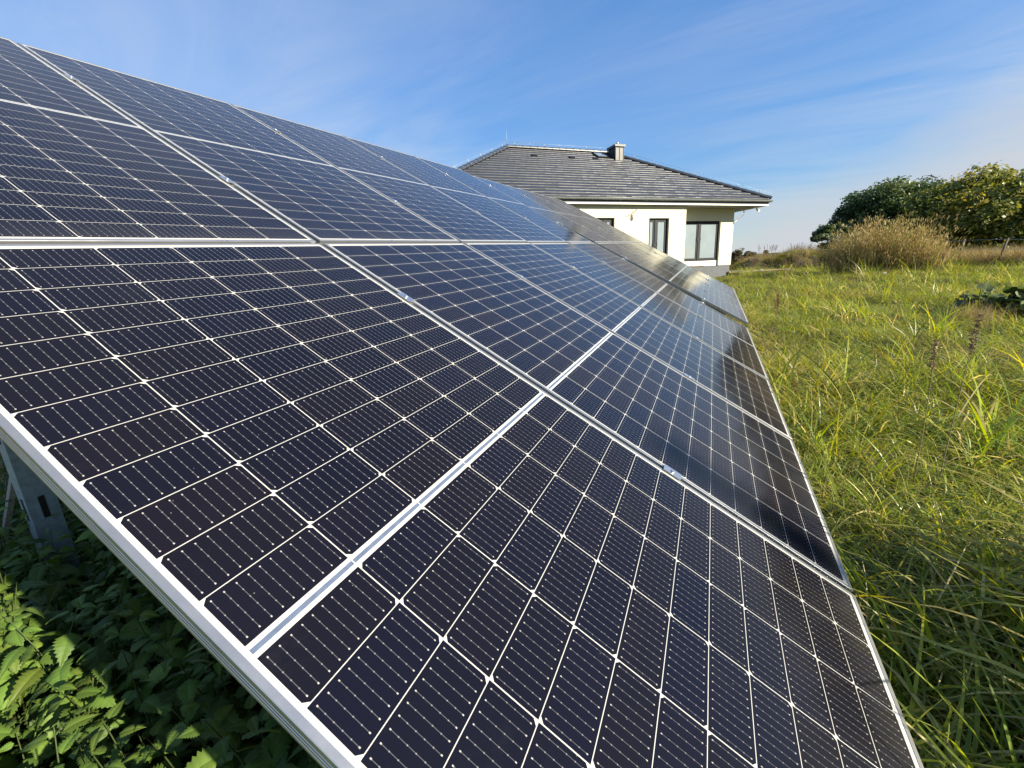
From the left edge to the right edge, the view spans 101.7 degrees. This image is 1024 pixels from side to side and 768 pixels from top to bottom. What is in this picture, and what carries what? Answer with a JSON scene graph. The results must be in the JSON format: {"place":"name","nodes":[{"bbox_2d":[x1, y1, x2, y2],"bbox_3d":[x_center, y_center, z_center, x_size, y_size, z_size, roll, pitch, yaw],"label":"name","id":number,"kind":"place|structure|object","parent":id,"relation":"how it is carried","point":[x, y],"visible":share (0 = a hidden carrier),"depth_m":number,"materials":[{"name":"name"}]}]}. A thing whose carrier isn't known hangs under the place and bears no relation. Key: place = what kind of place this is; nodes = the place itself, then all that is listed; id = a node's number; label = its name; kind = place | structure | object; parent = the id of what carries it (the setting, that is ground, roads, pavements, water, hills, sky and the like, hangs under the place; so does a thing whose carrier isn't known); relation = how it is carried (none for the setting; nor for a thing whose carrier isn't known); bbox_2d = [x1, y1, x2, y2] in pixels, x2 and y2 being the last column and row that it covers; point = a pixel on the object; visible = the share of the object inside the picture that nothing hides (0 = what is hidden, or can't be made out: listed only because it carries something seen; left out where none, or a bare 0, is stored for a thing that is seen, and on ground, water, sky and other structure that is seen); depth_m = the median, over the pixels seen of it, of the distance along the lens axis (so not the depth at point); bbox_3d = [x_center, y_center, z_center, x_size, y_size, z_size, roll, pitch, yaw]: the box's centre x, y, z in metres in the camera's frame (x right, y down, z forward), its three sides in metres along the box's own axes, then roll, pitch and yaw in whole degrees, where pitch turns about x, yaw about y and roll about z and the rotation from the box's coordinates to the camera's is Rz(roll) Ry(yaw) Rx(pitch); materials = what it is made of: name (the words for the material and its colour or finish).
{"place":"outdoors","nodes":[
{"label":"outdoors","id":0,"kind":"place"},
{"bbox_2d":[2,515,297,758],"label":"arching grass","id":1,"kind":"structure","parent":0,"point":[235,680],"depth_m":1.27,"materials":[{"name":"green plant"}]},
{"bbox_2d":[0,248,1023,767],"bbox_3d":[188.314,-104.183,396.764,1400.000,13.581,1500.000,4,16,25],"label":"ground","id":2,"kind":"structure","parent":0,"point":[136,740],"depth_m":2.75,"materials":[{"name":"green plant"}]},
{"bbox_2d":[1,476,15,569],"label":"wooden batten","id":3,"kind":"object","parent":2,"relation":"on","point":[10,495],"visible":0.36,"depth_m":2.36,"materials":[{"name":"grey wood"}]},
{"bbox_2d":[0,455,321,767],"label":"nettles","id":4,"kind":"object","parent":2,"relation":"on","point":[98,727],"visible":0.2,"depth_m":1.40,"materials":[{"name":"green plant"}]},
{"bbox_2d":[0,74,704,590],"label":"mounting rack","id":5,"kind":"object","parent":2,"relation":"on","point":[38,498],"visible":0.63,"depth_m":2.14,"materials":[{"name":"metal"}]},
{"bbox_2d":[0,37,315,243],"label":"solar panel","id":6,"kind":"object","parent":5,"relation":"attached to","point":[79,164],"visible":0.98,"depth_m":1.50,"materials":[{"name":"blue glass"}]},
{"bbox_2d":[17,42,459,244],"bbox_3d":[-1.512,-1.378,2.503,2.278,0.035,1.134,34,28,12],"label":"solar panel","id":7,"kind":"object","parent":5,"relation":"attached to","point":[317,199],"visible":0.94,"depth_m":2.33,"materials":[{"name":"blue glass"}]},
{"bbox_2d":[231,104,527,243],"bbox_3d":[-1.031,-1.715,3.496,2.278,0.035,1.134,34,28,12],"label":"solar panel","id":8,"kind":"object","parent":5,"relation":"attached to","point":[460,222],"visible":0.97,"depth_m":3.37,"materials":[{"name":"blue glass"}]},
{"bbox_2d":[344,136,565,242],"bbox_3d":[-0.550,-2.053,4.490,2.278,0.036,1.134,34,28,12],"label":"solar panel","id":9,"kind":"object","parent":5,"relation":"attached to","point":[483,205],"visible":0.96,"depth_m":4.40,"materials":[{"name":"blue glass"}]},
{"bbox_2d":[0,243,923,767],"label":"solar panel","id":10,"kind":"object","parent":5,"relation":"attached to","point":[326,507],"visible":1,"depth_m":0.83,"materials":[{"name":"black glass"}]},
{"bbox_2d":[415,156,591,242],"bbox_3d":[-0.070,-2.391,5.483,2.278,0.038,1.134,34,28,12],"label":"solar panel","id":11,"kind":"object","parent":5,"relation":"attached to","point":[567,235],"visible":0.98,"depth_m":5.41,"materials":[{"name":"blue glass"}]},
{"bbox_2d":[323,243,852,592],"bbox_3d":[0.358,-0.131,2.022,2.278,0.036,1.134,34,28,12],"label":"solar panel","id":12,"kind":"object","parent":5,"relation":"attached to","point":[741,465],"visible":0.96,"depth_m":1.81,"materials":[{"name":"blue glass"}]},
{"bbox_2d":[464,243,791,439],"bbox_3d":[0.838,-0.468,3.016,2.278,0.038,1.134,34,28,12],"label":"solar panel","id":13,"kind":"object","parent":5,"relation":"attached to","point":[732,381],"visible":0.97,"depth_m":2.87,"materials":[{"name":"blue glass"}]},
{"bbox_2d":[531,243,768,379],"bbox_3d":[1.319,-0.806,4.009,2.278,0.038,1.134,34,28,12],"label":"solar panel","id":14,"kind":"object","parent":5,"relation":"attached to","point":[729,345],"visible":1,"depth_m":3.90,"materials":[{"name":"blue glass"}]},
{"bbox_2d":[569,242,755,347],"bbox_3d":[1.800,-1.144,5.002,2.278,0.037,1.134,34,28,12],"label":"solar panel","id":15,"kind":"object","parent":5,"relation":"attached to","point":[675,295],"visible":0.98,"depth_m":4.91,"materials":[{"name":"blue glass"}]},
{"bbox_2d":[453,131,772,276],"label":"house","id":16,"kind":"structure","parent":2,"relation":"on","point":[685,217],"depth_m":18.83,"materials":[{"name":"grey tile"}]},
{"bbox_2d":[597,218,612,225],"bbox_3d":[3.775,-5.897,17.664,1.150,2.120,0.101,-8,15,-18],"label":"window","id":17,"kind":"structure","parent":16,"relation":"in","point":[609,221],"depth_m":17.52,"materials":[{"name":"black"}]},
{"bbox_2d":[648,218,667,253],"bbox_3d":[6.449,-6.253,18.570,1.060,2.105,0.101,-8,15,-18],"label":"window","id":18,"kind":"structure","parent":16,"relation":"in","point":[657,226],"depth_m":18.48,"materials":[{"name":"black"}]},
{"bbox_2d":[684,221,718,265],"bbox_3d":[9.122,-6.801,20.245,2.210,2.083,0.101,-8,15,-18],"label":"window","id":19,"kind":"structure","parent":16,"relation":"in","point":[701,237],"depth_m":20.27,"materials":[{"name":"black"}]},
{"bbox_2d":[524,195,725,314],"bbox_3d":[2.118,-2.150,8.037,3.598,3.204,4.744,4,16,25],"label":"mounting rack","id":20,"kind":"object","parent":2,"relation":"on","point":[702,299],"visible":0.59,"depth_m":6.02,"materials":[{"name":"metal"}]},
{"bbox_2d":[474,176,611,243],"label":"solar panel","id":21,"kind":"object","parent":20,"relation":"attached to","point":[586,233],"visible":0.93,"depth_m":6.57,"materials":[{"name":"blue glass"}]},
{"bbox_2d":[503,184,624,242],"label":"solar panel","id":22,"kind":"object","parent":20,"relation":"attached to","point":[585,224],"visible":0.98,"depth_m":7.59,"materials":[{"name":"blue glass"}]},
{"bbox_2d":[528,191,634,242],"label":"solar panel","id":23,"kind":"object","parent":20,"relation":"attached to","point":[586,219],"visible":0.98,"depth_m":8.58,"materials":[{"name":"blue glass"}]},
{"bbox_2d":[547,196,642,242],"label":"solar panel","id":24,"kind":"object","parent":20,"relation":"attached to","point":[620,232],"visible":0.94,"depth_m":9.58,"materials":[{"name":"blue glass"}]},
{"bbox_2d":[596,243,748,324],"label":"solar panel","id":25,"kind":"object","parent":20,"relation":"attached to","point":[699,293],"visible":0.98,"depth_m":5.94,"materials":[{"name":"blue glass"}]},
{"bbox_2d":[615,243,742,309],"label":"solar panel","id":26,"kind":"object","parent":20,"relation":"attached to","point":[687,277],"visible":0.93,"depth_m":7.09,"materials":[{"name":"blue glass"}]},
{"bbox_2d":[628,243,738,300],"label":"solar panel","id":27,"kind":"object","parent":20,"relation":"attached to","point":[687,271],"visible":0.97,"depth_m":8.09,"materials":[{"name":"blue glass"}]},
{"bbox_2d":[638,243,735,293],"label":"solar panel","id":28,"kind":"object","parent":20,"relation":"attached to","point":[688,267],"visible":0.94,"depth_m":9.07,"materials":[{"name":"blue glass"}]},
{"bbox_2d":[730,247,768,265],"bbox_3d":[14.059,-7.770,25.910,3.415,1.390,1.697,-7,15,-16],"label":"brown shrub","id":29,"kind":"object","parent":2,"relation":"on","point":[738,253],"visible":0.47,"depth_m":25.54,"materials":[{"name":"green plant"}]},
{"bbox_2d":[774,293,779,319],"bbox_3d":[5.318,-1.552,8.396,0.093,0.573,0.285,-1,14,9],"label":"dock plant","id":30,"kind":"object","parent":2,"relation":"on","point":[777,301],"visible":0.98,"depth_m":8.36,"materials":[{"name":"brown plant"}]},
{"bbox_2d":[810,222,862,250],"bbox_3d":[17.747,-7.651,22.798,2.440,2.357,2.230,4,16,25],"label":"tree","id":31,"kind":"object","parent":2,"relation":"on","point":[824,230],"visible":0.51,"depth_m":22.58,"materials":[{"name":"green plant"}]},
{"bbox_2d":[801,212,973,274],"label":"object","id":32,"kind":"object","parent":2,"relation":"on","point":[920,252],"visible":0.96,"depth_m":15.99,"materials":[{"name":"beige plant"}]},
{"bbox_2d":[826,174,952,246],"bbox_3d":[24.832,-10.620,26.739,7.238,4.864,7.292,4,16,25],"label":"broadleaf tree","id":33,"kind":"object","parent":2,"relation":"on","point":[872,204],"visible":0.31,"depth_m":25.61,"materials":[{"name":"green plant"}]},
{"bbox_2d":[912,340,941,484],"bbox_3d":[2.558,0.210,2.592,0.064,0.994,0.072,4,16,25],"label":"dock plant","id":34,"kind":"object","parent":2,"relation":"on","point":[935,345],"visible":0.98,"depth_m":2.52,"materials":[{"name":"brown plant"}]},
{"bbox_2d":[889,160,1023,253],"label":"broadleaf tree","id":35,"kind":"object","parent":2,"relation":"on","point":[986,204],"visible":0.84,"depth_m":19.89,"materials":[{"name":"green plant"}]},
{"bbox_2d":[937,314,982,485],"bbox_3d":[2.773,0.133,2.588,0.067,1.125,0.071,-7,15,-14],"label":"dock plant","id":36,"kind":"object","parent":2,"relation":"on","point":[976,325],"visible":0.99,"depth_m":2.49,"materials":[{"name":"brown plant"}]},
{"bbox_2d":[932,238,1022,263],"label":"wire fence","id":37,"kind":"object","parent":2,"relation":"on","point":[1004,246],"visible":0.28,"depth_m":16.02,"materials":[{"name":"metal"}]},
{"bbox_2d":[950,282,1006,310],"bbox_3d":[8.920,-1.637,7.905,0.826,0.563,0.595,4,16,25],"label":"broad leaved plant","id":38,"kind":"object","parent":2,"relation":"on","point":[988,289],"visible":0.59,"depth_m":7.89,"materials":[{"name":"green plant"}]},
{"bbox_2d":[982,285,1023,318],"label":"broad leaved plant","id":39,"kind":"object","parent":2,"relation":"on","point":[1016,298],"visible":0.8,"depth_m":7.26,"materials":[{"name":"green plant"}]},
{"label":"wooden plank","id":40,"kind":"object","parent":2,"relation":"on","visible":0},
{"bbox_2d":[741,268,786,271],"bbox_3d":[12.084,-5.453,20.008,1.900,0.051,0.180,1,12,18],"label":"wooden plank","id":41,"kind":"object","parent":40,"relation":"on","point":[765,270],"visible":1,"depth_m":19.91,"materials":[{"name":"beige wood"}]},
{"bbox_2d":[0,235,1023,570],"label":"dry grass","id":42,"kind":"structure","parent":0,"point":[999,251],"depth_m":16.34,"materials":[{"name":"brown plant"}]},
{"bbox_2d":[0,0,1023,254],"label":"sky","id":43,"kind":"structure","parent":0,"point":[808,104],"materials":[{"name":"blue"}]},
{"bbox_2d":[729,242,904,269],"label":"soil bank","id":44,"kind":"structure","parent":0,"point":[749,263],"depth_m":22.46,"materials":[{"name":"plant"}]},
{"bbox_2d":[759,244,777,261],"bbox_3d":[14.243,-7.312,23.230,0.968,1.043,0.915,4,16,25],"label":"dock plant","id":45,"kind":"object","parent":44,"relation":"on","point":[769,253],"visible":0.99,"depth_m":23.19,"materials":[{"name":"brown plant"}]},
{"bbox_2d":[790,242,811,259],"bbox_3d":[15.191,-7.023,21.984,0.957,0.954,1.041,-13,17,-35],"label":"dock plant","id":46,"kind":"object","parent":44,"relation":"on","point":[797,247],"visible":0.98,"depth_m":21.90,"materials":[{"name":"brown plant"}]}
]}

